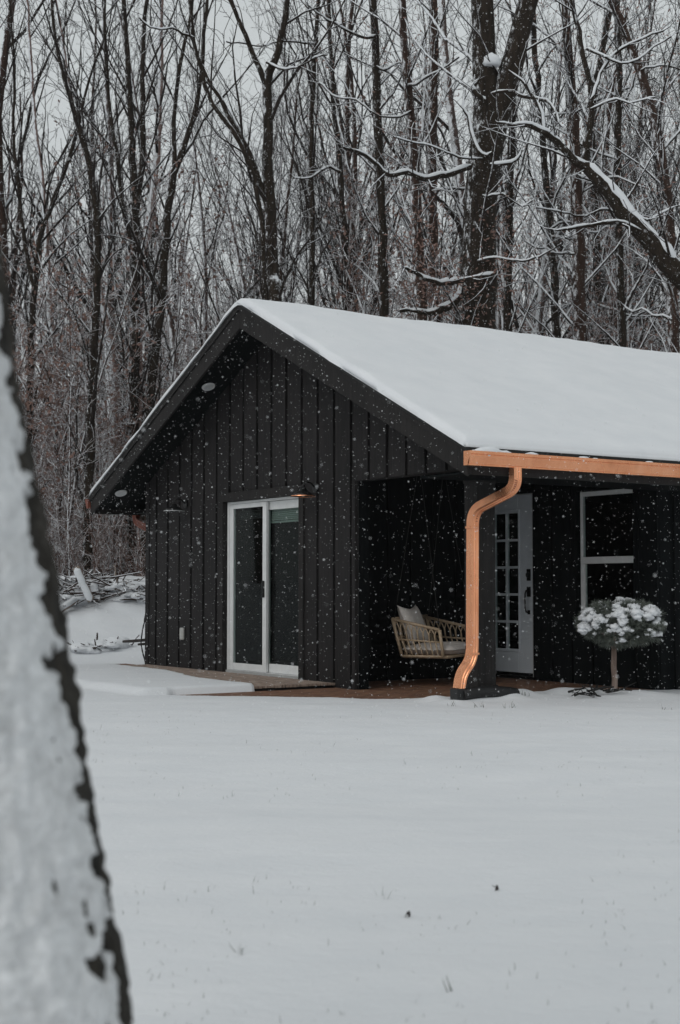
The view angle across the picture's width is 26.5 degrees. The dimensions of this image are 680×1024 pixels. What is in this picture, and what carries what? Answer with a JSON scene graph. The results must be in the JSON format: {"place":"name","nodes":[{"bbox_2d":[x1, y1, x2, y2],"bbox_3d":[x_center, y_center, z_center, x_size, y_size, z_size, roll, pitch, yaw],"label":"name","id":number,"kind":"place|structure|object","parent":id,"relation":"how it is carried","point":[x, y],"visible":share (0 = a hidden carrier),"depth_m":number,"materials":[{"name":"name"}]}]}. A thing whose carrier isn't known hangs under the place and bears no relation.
{"place":"outdoors","nodes":[
{"label":"outdoors","id":0,"kind":"place"},
{"bbox_2d":[0,0,679,999],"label":"falling snow","id":1,"kind":"structure","parent":0,"point":[314,380],"depth_m":9.93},
{"bbox_2d":[0,0,679,404],"label":"sky","id":2,"kind":"structure","parent":0,"point":[221,21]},
{"bbox_2d":[64,575,679,1023],"bbox_3d":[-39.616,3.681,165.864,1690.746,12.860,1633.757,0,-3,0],"label":"snowy ground","id":3,"kind":"structure","parent":0,"point":[400,831],"depth_m":6.39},
{"bbox_2d":[3,53,58,342],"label":"bare tree","id":4,"kind":"object","parent":3,"relation":"on","point":[8,186],"visible":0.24,"depth_m":47.73,"materials":[{"name":"brown plant"}]},
{"bbox_2d":[0,0,66,366],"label":"bare tree","id":5,"kind":"object","parent":3,"relation":"on","point":[17,234],"visible":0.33,"depth_m":40.41,"materials":[{"name":"brown plant"}]},
{"bbox_2d":[14,313,81,533],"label":"young tree","id":6,"kind":"object","parent":3,"relation":"on","point":[18,348],"visible":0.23,"depth_m":33.05,"materials":[{"name":"brown plant"}]},
{"bbox_2d":[33,396,68,566],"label":"young tree","id":7,"kind":"object","parent":3,"relation":"on","point":[52,476],"visible":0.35,"depth_m":31.75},
{"bbox_2d":[1,0,116,563],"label":"bare tree","id":8,"kind":"object","parent":3,"relation":"on","point":[43,200],"visible":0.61,"depth_m":34.45,"materials":[{"name":"brown plant"}]},
{"bbox_2d":[0,0,128,327],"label":"bare tree","id":9,"kind":"object","parent":3,"relation":"on","point":[3,65],"visible":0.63,"depth_m":38.04,"materials":[{"name":"brown plant"}]},
{"bbox_2d":[0,242,132,1023],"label":"snowy tree","id":10,"kind":"object","parent":3,"relation":"on","point":[62,958],"visible":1,"depth_m":2.20,"materials":[{"name":"snow"}]},
{"bbox_2d":[14,243,119,565],"bbox_3d":[-6.465,-1.618,32.182,2.813,8.096,4.269,1,-3,-14],"label":"young tree","id":11,"kind":"object","parent":3,"relation":"on","point":[68,329],"visible":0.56,"depth_m":32.01,"materials":[{"name":"brown plant"}]},
{"bbox_2d":[15,283,120,575],"bbox_3d":[-5.793,-1.351,31.023,2.675,6.919,2.474,-1,-3,23],"label":"young tree","id":12,"kind":"object","parent":3,"relation":"on","point":[69,490],"visible":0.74,"depth_m":30.92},
{"bbox_2d":[0,0,138,487],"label":"bare tree","id":13,"kind":"object","parent":3,"relation":"on","point":[34,279],"visible":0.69,"depth_m":33.36,"materials":[{"name":"brown plant"}]},
{"bbox_2d":[34,327,105,542],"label":"young tree","id":14,"kind":"object","parent":3,"relation":"on","point":[63,436],"visible":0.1,"depth_m":34.90,"materials":[{"name":"brown plant"}]},
{"bbox_2d":[0,0,151,575],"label":"bare tree","id":15,"kind":"object","parent":3,"relation":"on","point":[93,353],"visible":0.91,"depth_m":31.24,"materials":[{"name":"brown plant"}]},
{"bbox_2d":[11,256,140,528],"bbox_3d":[-7.036,-1.555,32.573,4.296,8.136,2.831,-1,-3,18],"label":"young tree","id":16,"kind":"object","parent":3,"relation":"on","point":[49,383],"visible":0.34,"depth_m":32.52,"materials":[{"name":"brown plant"}]},
{"bbox_2d":[33,308,120,571],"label":"young tree","id":17,"kind":"object","parent":3,"relation":"on","point":[67,469],"visible":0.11,"depth_m":35.41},
{"bbox_2d":[0,97,161,483],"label":"young tree","id":18,"kind":"object","parent":3,"relation":"on","point":[51,248],"visible":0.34,"depth_m":34.19,"materials":[{"name":"brown plant"}]},
{"bbox_2d":[25,272,157,575],"bbox_3d":[-5.506,-1.750,33.780,3.437,7.930,2.456,-2,-4,33],"label":"young tree","id":19,"kind":"object","parent":3,"relation":"on","point":[109,294],"visible":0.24,"depth_m":33.78,"materials":[{"name":"brown plant"}]},
{"bbox_2d":[44,444,145,579],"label":"undergrowth","id":20,"kind":"object","parent":3,"relation":"on","point":[101,557],"visible":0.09,"depth_m":30.94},
{"bbox_2d":[3,15,187,438],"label":"bare tree","id":21,"kind":"object","parent":3,"relation":"on","point":[118,347],"visible":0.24,"depth_m":51.29,"materials":[{"name":"brown plant"}]},
{"bbox_2d":[8,144,190,511],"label":"bare tree","id":22,"kind":"object","parent":3,"relation":"on","point":[64,272],"visible":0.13,"depth_m":72.51,"materials":[{"name":"brown plant"}]},
{"bbox_2d":[19,178,182,549],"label":"bare tree","id":23,"kind":"object","parent":3,"relation":"on","point":[64,333],"visible":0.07,"depth_m":60.95,"materials":[{"name":"brown plant"}]},
{"bbox_2d":[38,298,165,573],"bbox_3d":[-4.936,-1.092,32.032,2.589,6.835,3.929,0,-3,9],"label":"young tree","id":24,"kind":"object","parent":3,"relation":"on","point":[117,422],"visible":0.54,"depth_m":31.75,"materials":[{"name":"brown plant"}]},
{"bbox_2d":[59,554,144,606],"bbox_3d":[-5.160,1.335,28.393,2.867,1.153,2.168,2,-3,-28],"label":"brush pile","id":25,"kind":"object","parent":3,"relation":"on","point":[67,594],"visible":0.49,"depth_m":28.23,"materials":[{"name":"snow"}]},
{"bbox_2d":[73,565,94,602],"bbox_3d":[-4.897,1.379,27.616,0.458,0.711,0.197,2,-4,-38],"label":"leaning log","id":26,"kind":"object","parent":25,"relation":"on","point":[80,577],"visible":0.98,"depth_m":27.54,"materials":[{"name":"white wood"}]},
{"bbox_2d":[68,633,138,653],"bbox_3d":[-4.121,2.308,25.114,1.292,0.415,0.938,1,-3,-11],"label":"brush pile","id":27,"kind":"object","parent":3,"relation":"on","point":[99,646],"visible":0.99,"depth_m":24.93,"materials":[{"name":"snow"}]},
{"bbox_2d":[0,0,207,574],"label":"bare tree","id":28,"kind":"object","parent":3,"relation":"on","point":[84,300],"visible":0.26,"depth_m":40.83,"materials":[{"name":"brown plant"}]},
{"bbox_2d":[12,0,205,458],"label":"bare tree","id":29,"kind":"object","parent":3,"relation":"on","point":[89,201],"visible":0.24,"depth_m":57.06,"materials":[{"name":"brown plant"}]},
{"bbox_2d":[28,0,194,575],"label":"bare tree","id":30,"kind":"object","parent":3,"relation":"on","point":[95,95],"visible":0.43,"depth_m":35.21,"materials":[{"name":"brown plant"}]},
{"bbox_2d":[35,0,196,575],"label":"bare tree","id":31,"kind":"object","parent":3,"relation":"on","point":[140,122],"visible":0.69,"depth_m":32.91,"materials":[{"name":"brown plant"}]},
{"bbox_2d":[88,576,144,602],"bbox_3d":[-4.036,1.528,28.571,1.708,0.591,1.935,3,-4,-42],"label":"brush pile","id":32,"kind":"object","parent":3,"relation":"on","point":[137,589],"visible":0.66,"depth_m":28.23,"materials":[{"name":"snow"}]},
{"bbox_2d":[17,128,232,575],"bbox_3d":[-5.761,-3.204,32.002,6.172,11.219,4.229,-1,-3,21],"label":"young tree","id":33,"kind":"object","parent":3,"relation":"on","point":[170,291],"visible":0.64,"depth_m":31.74,"materials":[{"name":"brown plant"}]},
{"bbox_2d":[79,337,179,565],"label":"young tree","id":34,"kind":"object","parent":3,"relation":"on","point":[127,430],"visible":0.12,"depth_m":33.72,"materials":[{"name":"brown plant"}]},
{"bbox_2d":[83,0,192,520],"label":"bare tree","id":35,"kind":"object","parent":3,"relation":"on","point":[159,104],"visible":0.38,"depth_m":35.40,"materials":[{"name":"dark bark"},{"name":"dark twig bark"}]},
{"bbox_2d":[8,0,289,424],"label":"bare tree","id":36,"kind":"object","parent":3,"relation":"on","point":[205,254],"visible":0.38,"depth_m":40.74,"materials":[{"name":"brown plant"}]},
{"bbox_2d":[76,146,251,442],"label":"bare tree","id":37,"kind":"object","parent":3,"relation":"on","point":[159,219],"visible":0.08,"depth_m":55.98,"materials":[{"name":"brown plant"}]},
{"bbox_2d":[121,273,227,429],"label":"young tree","id":38,"kind":"object","parent":3,"relation":"on","point":[186,321],"visible":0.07,"depth_m":34.54,"materials":[{"name":"brown plant"}]},
{"bbox_2d":[143,230,208,395],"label":"young tree","id":39,"kind":"object","parent":3,"relation":"on","point":[166,331],"visible":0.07,"depth_m":45.81,"materials":[{"name":"brown plant"}]},
{"bbox_2d":[93,0,271,575],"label":"bare tree","id":40,"kind":"object","parent":3,"relation":"on","point":[160,291],"visible":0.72,"depth_m":32.29,"materials":[{"name":"brown plant"}]},
{"bbox_2d":[1,0,371,381],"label":"bare tree","id":41,"kind":"object","parent":3,"relation":"on","point":[170,323],"visible":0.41,"depth_m":38.99,"materials":[{"name":"brown plant"}]},
{"bbox_2d":[98,100,278,444],"bbox_3d":[-4.168,-3.647,34.487,5.085,12.440,3.633,-3,-4,44],"label":"young tree","id":42,"kind":"object","parent":3,"relation":"on","point":[179,273],"visible":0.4,"depth_m":34.40,"materials":[{"name":"brown plant"}]},
{"bbox_2d":[87,80,340,418],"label":"bare tree","id":43,"kind":"object","parent":3,"relation":"on","point":[187,235],"visible":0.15,"depth_m":53.14,"materials":[{"name":"brown plant"}]},
{"bbox_2d":[127,0,327,331],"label":"bare tree","id":44,"kind":"object","parent":3,"relation":"on","point":[258,207],"visible":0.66,"depth_m":26.33,"materials":[{"name":"brown plant"}]},
{"bbox_2d":[128,664,334,690],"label":"timber deck","id":45,"kind":"structure","parent":3,"relation":"on","point":[260,683],"depth_m":16.32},
{"bbox_2d":[166,80,309,335],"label":"bare tree","id":46,"kind":"object","parent":3,"relation":"on","point":[243,231],"visible":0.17,"depth_m":60.54,"materials":[{"name":"brown plant"}]},
{"bbox_2d":[219,220,259,300],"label":"young tree","id":47,"kind":"object","parent":3,"relation":"on","point":[239,272],"visible":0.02,"depth_m":43.13,"materials":[{"name":"brown plant"}]},
{"bbox_2d":[98,0,381,333],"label":"bare tree","id":48,"kind":"object","parent":3,"relation":"on","point":[275,286],"visible":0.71,"depth_m":27.32,"materials":[{"name":"brown plant"}]},
{"bbox_2d":[110,0,390,332],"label":"bare tree","id":49,"kind":"object","parent":3,"relation":"on","point":[236,214],"visible":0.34,"depth_m":49.36,"materials":[{"name":"brown plant"}]},
{"bbox_2d":[182,97,329,333],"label":"bare tree","id":50,"kind":"object","parent":3,"relation":"on","point":[240,237],"visible":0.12,"depth_m":67.11,"materials":[{"name":"brown plant"}]},
{"bbox_2d":[175,2,370,312],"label":"bare tree","id":51,"kind":"object","parent":3,"relation":"on","point":[283,237],"visible":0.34,"depth_m":42.55,"materials":[{"name":"brown plant"}]},
{"bbox_2d":[202,48,354,329],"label":"bare tree","id":52,"kind":"object","parent":3,"relation":"on","point":[285,194],"visible":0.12,"depth_m":65.13,"materials":[{"name":"brown plant"}]},
{"bbox_2d":[207,0,361,308],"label":"bare tree","id":53,"kind":"object","parent":3,"relation":"on","point":[311,150],"visible":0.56,"depth_m":32.41,"materials":[{"name":"brown plant"}]},
{"bbox_2d":[212,87,370,330],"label":"bare tree","id":54,"kind":"object","parent":3,"relation":"on","point":[298,234],"visible":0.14,"depth_m":52.07,"materials":[{"name":"brown plant"}]},
{"bbox_2d":[257,0,413,314],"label":"bare tree","id":55,"kind":"object","parent":3,"relation":"on","point":[338,169],"visible":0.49,"depth_m":32.31,"materials":[{"name":"brown plant"}]},
{"bbox_2d":[258,0,415,312],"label":"bare tree","id":56,"kind":"object","parent":3,"relation":"on","point":[342,130],"visible":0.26,"depth_m":44.36,"materials":[{"name":"brown plant"}]},
{"bbox_2d":[226,0,449,318],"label":"bare tree","id":57,"kind":"object","parent":3,"relation":"on","point":[302,129],"visible":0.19,"depth_m":51.60,"materials":[{"name":"brown plant"}]},
{"bbox_2d":[4,130,678,543],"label":"distant woods","id":58,"kind":"object","parent":3,"relation":"on","point":[186,342],"visible":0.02,"depth_m":78.35,"materials":[{"name":"brown plant"}]},
{"bbox_2d":[252,0,447,315],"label":"bare tree","id":59,"kind":"object","parent":3,"relation":"on","point":[353,142],"visible":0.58,"depth_m":37.73,"materials":[{"name":"brown plant"}]},
{"bbox_2d":[253,0,457,314],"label":"bare tree","id":60,"kind":"object","parent":3,"relation":"on","point":[347,83],"visible":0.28,"depth_m":41.18,"materials":[{"name":"brown plant"}]},
{"bbox_2d":[283,73,459,317],"bbox_3d":[-0.059,-3.906,32.029,6.698,12.792,4.590,1,-3,-17],"label":"young tree","id":61,"kind":"object","parent":3,"relation":"on","point":[349,213],"visible":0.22,"depth_m":32.46,"materials":[{"name":"brown plant"}]},
{"bbox_2d":[290,0,465,323],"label":"bare tree","id":62,"kind":"object","parent":3,"relation":"on","point":[381,202],"visible":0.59,"depth_m":31.36,"materials":[{"name":"brown plant"}]},
{"bbox_2d":[85,691,678,1023],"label":"grass tips","id":63,"kind":"object","parent":3,"relation":"on","point":[382,889],"depth_m":5.06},
{"bbox_2d":[85,298,679,699],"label":"cabin","id":64,"kind":"object","parent":3,"relation":"on","point":[562,644],"visible":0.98,"depth_m":16.68,"materials":[{"name":"black wood"}]},
{"bbox_2d":[226,496,297,678],"bbox_3d":[-0.867,0.906,17.221,0.152,2.125,1.785,2,-4,-33],"label":"sliding door","id":65,"kind":"structure","parent":64,"relation":"in","point":[282,619],"depth_m":17.23,"materials":[{"name":"glass"}]},
{"bbox_2d":[391,473,464,658],"bbox_3d":[1.109,0.545,16.406,0.708,2.178,1.155,-1,-3,23],"label":"hanging chair","id":66,"kind":"object","parent":64,"relation":"hanging from","point":[423,648],"visible":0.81,"depth_m":15.94,"materials":[{"name":"wicker"}]},
{"bbox_2d":[397,605,428,645],"bbox_3d":[0.833,1.270,16.268,0.223,0.447,0.600,-1,-3,23],"label":"throw pillow","id":67,"kind":"object","parent":66,"relation":"on","point":[411,615],"visible":0.73,"depth_m":16.11,"materials":[{"name":"fabric"}]},
{"bbox_2d":[495,493,534,679],"bbox_3d":[2.087,0.897,17.486,0.161,2.214,0.860,2,-4,-33],"label":"french door","id":68,"kind":"structure","parent":64,"relation":"in","point":[507,582],"depth_m":17.46,"materials":[{"name":"paint"}]},
{"bbox_2d":[571,487,639,629],"bbox_3d":[2.987,0.507,16.122,0.140,1.630,1.056,2,-4,-33],"label":"porch window","id":69,"kind":"structure","parent":64,"relation":"in","point":[614,582],"depth_m":16.22,"materials":[{"name":"glass"}]},
{"bbox_2d":[120,664,650,698],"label":"patio","id":70,"kind":"structure","parent":3,"relation":"on","point":[403,689],"depth_m":15.46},
{"bbox_2d":[304,0,472,322],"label":"bare tree","id":71,"kind":"object","parent":3,"relation":"on","point":[409,114],"visible":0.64,"depth_m":30.30,"materials":[{"name":"brown plant"}]},
{"bbox_2d":[328,177,458,321],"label":"young tree","id":72,"kind":"object","parent":3,"relation":"on","point":[377,254],"visible":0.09,"depth_m":34.42,"materials":[{"name":"brown plant"}]},
{"bbox_2d":[261,0,569,338],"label":"bare tree","id":73,"kind":"object","parent":3,"relation":"on","point":[501,251],"visible":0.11,"depth_m":47.74,"materials":[{"name":"brown plant"}]},
{"bbox_2d":[338,0,506,322],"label":"bare tree","id":74,"kind":"object","parent":3,"relation":"on","point":[433,67],"visible":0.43,"depth_m":32.38,"materials":[{"name":"brown plant"}]},
{"bbox_2d":[328,0,538,322],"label":"bare tree","id":75,"kind":"object","parent":3,"relation":"on","point":[425,194],"visible":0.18,"depth_m":56.65,"materials":[{"name":"brown plant"}]},
{"bbox_2d":[367,36,518,327],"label":"bare tree","id":76,"kind":"object","parent":3,"relation":"on","point":[442,196],"visible":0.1,"depth_m":62.18,"materials":[{"name":"brown plant"}]},
{"bbox_2d":[318,0,591,286],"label":"bare tree","id":77,"kind":"object","parent":3,"relation":"on","point":[451,125],"visible":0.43,"depth_m":36.35,"materials":[{"name":"brown plant"}]},
{"bbox_2d":[336,0,599,328],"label":"forked tree","id":78,"kind":"object","parent":3,"relation":"on","point":[479,239],"visible":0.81,"depth_m":28.04,"materials":[{"name":"brown plant"}]},
{"bbox_2d":[463,686,519,699],"bbox_3d":[1.437,1.730,13.769,0.686,0.150,0.159,2,-4,-33],"label":"column base","id":79,"kind":"object","parent":3,"relation":"on","point":[482,692],"visible":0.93,"depth_m":13.67,"materials":[{"name":"black plastic"}]},
{"bbox_2d":[394,0,628,332],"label":"bare tree","id":80,"kind":"object","parent":3,"relation":"on","point":[508,322],"visible":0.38,"depth_m":31.25,"materials":[{"name":"brown plant"}]},
{"bbox_2d":[496,212,572,338],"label":"young tree","id":81,"kind":"object","parent":3,"relation":"on","point":[533,284],"visible":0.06,"depth_m":42.12,"materials":[{"name":"brown plant"}]},
{"bbox_2d":[438,0,653,337],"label":"bare tree","id":82,"kind":"object","parent":3,"relation":"on","point":[552,164],"visible":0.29,"depth_m":37.98,"materials":[{"name":"brown plant"}]},
{"bbox_2d":[421,0,677,347],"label":"bare tree","id":83,"kind":"object","parent":3,"relation":"on","point":[501,315],"visible":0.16,"depth_m":47.32,"materials":[{"name":"brown plant"}]},
{"bbox_2d":[494,0,615,337],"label":"bare tree","id":84,"kind":"object","parent":3,"relation":"on","point":[556,324],"visible":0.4,"depth_m":31.36,"materials":[{"name":"brown plant"}]},
{"bbox_2d":[470,0,679,290],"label":"leaning tree","id":85,"kind":"object","parent":3,"relation":"on","point":[665,260],"visible":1,"depth_m":25.09,"materials":[{"name":"brown plant"}]},
{"bbox_2d":[529,195,624,342],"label":"young tree","id":86,"kind":"object","parent":3,"relation":"on","point":[598,304],"visible":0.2,"depth_m":31.04,"materials":[{"name":"brown plant"}]},
{"bbox_2d":[515,0,640,337],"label":"bare tree","id":87,"kind":"object","parent":3,"relation":"on","point":[568,130],"visible":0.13,"depth_m":51.48,"materials":[{"name":"brown plant"}]},
{"bbox_2d":[493,0,673,345],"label":"bare tree","id":88,"kind":"object","parent":3,"relation":"on","point":[577,271],"visible":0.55,"depth_m":30.31,"materials":[{"name":"brown plant"}]},
{"bbox_2d":[502,0,679,349],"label":"bare tree","id":89,"kind":"object","parent":3,"relation":"on","point":[672,179],"visible":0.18,"depth_m":41.78,"materials":[{"name":"brown plant"}]},
{"bbox_2d":[519,76,664,349],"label":"bare tree","id":90,"kind":"object","parent":3,"relation":"on","point":[582,203],"visible":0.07,"depth_m":61.85,"materials":[{"name":"brown plant"}]},
{"bbox_2d":[514,0,679,343],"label":"bare tree","id":91,"kind":"object","parent":3,"relation":"on","point":[593,139],"visible":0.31,"depth_m":33.38,"materials":[{"name":"brown plant"}]},
{"bbox_2d":[515,0,679,350],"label":"bare tree","id":92,"kind":"object","parent":3,"relation":"on","point":[588,250],"visible":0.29,"depth_m":37.21,"materials":[{"name":"brown plant"}]},
{"bbox_2d":[520,0,679,347],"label":"bare tree","id":93,"kind":"object","parent":3,"relation":"on","point":[619,283],"visible":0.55,"depth_m":30.30,"materials":[{"name":"brown plant"}]},
{"bbox_2d":[568,680,636,696],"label":"pruned twigs","id":94,"kind":"object","parent":3,"relation":"on","point":[596,688],"visible":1,"depth_m":14.18,"materials":[{"name":"plant"}]},
{"bbox_2d":[531,0,679,347],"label":"bare tree","id":95,"kind":"object","parent":3,"relation":"on","point":[639,199],"visible":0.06,"depth_m":62.18,"materials":[{"name":"brown plant"}]},
{"bbox_2d":[539,0,679,320],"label":"bare tree","id":96,"kind":"object","parent":3,"relation":"on","point":[655,165],"visible":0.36,"depth_m":41.13,"materials":[{"name":"brown plant"}]},
{"bbox_2d":[542,144,679,351],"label":"young tree","id":97,"kind":"object","parent":3,"relation":"on","point":[612,257],"visible":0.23,"depth_m":32.31,"materials":[{"name":"brown plant"}]},
{"bbox_2d":[563,248,659,347],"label":"young tree","id":98,"kind":"object","parent":3,"relation":"on","point":[564,310],"visible":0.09,"depth_m":32.59,"materials":[{"name":"brown plant"}]},
{"bbox_2d":[549,0,679,348],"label":"bare tree","id":99,"kind":"object","parent":3,"relation":"on","point":[641,111],"visible":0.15,"depth_m":46.99,"materials":[{"name":"brown plant"}]},
{"bbox_2d":[573,594,667,688],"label":"topiary pine","id":100,"kind":"object","parent":3,"relation":"on","point":[641,627],"visible":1,"depth_m":14.34,"materials":[{"name":"green plant"}]},
{"bbox_2d":[569,0,679,352],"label":"bare tree","id":101,"kind":"object","parent":3,"relation":"on","point":[673,325],"visible":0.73,"depth_m":29.32,"materials":[{"name":"brown plant"}]},
{"bbox_2d":[580,5,679,350],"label":"bare tree","id":102,"kind":"object","parent":3,"relation":"on","point":[677,252],"visible":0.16,"depth_m":51.10,"materials":[{"name":"brown plant"}]},
{"bbox_2d":[590,37,679,349],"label":"bare tree","id":103,"kind":"object","parent":3,"relation":"on","point":[651,211],"visible":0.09,"depth_m":55.60,"materials":[{"name":"brown plant"}]},
{"bbox_2d":[598,17,679,351],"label":"bare tree","id":104,"kind":"object","parent":3,"relation":"on","point":[653,283],"visible":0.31,"depth_m":38.02,"materials":[{"name":"brown plant"}]},
{"bbox_2d":[605,15,679,338],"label":"bare tree","id":105,"kind":"object","parent":3,"relation":"on","point":[676,164],"visible":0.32,"depth_m":40.84,"materials":[{"name":"brown plant"}]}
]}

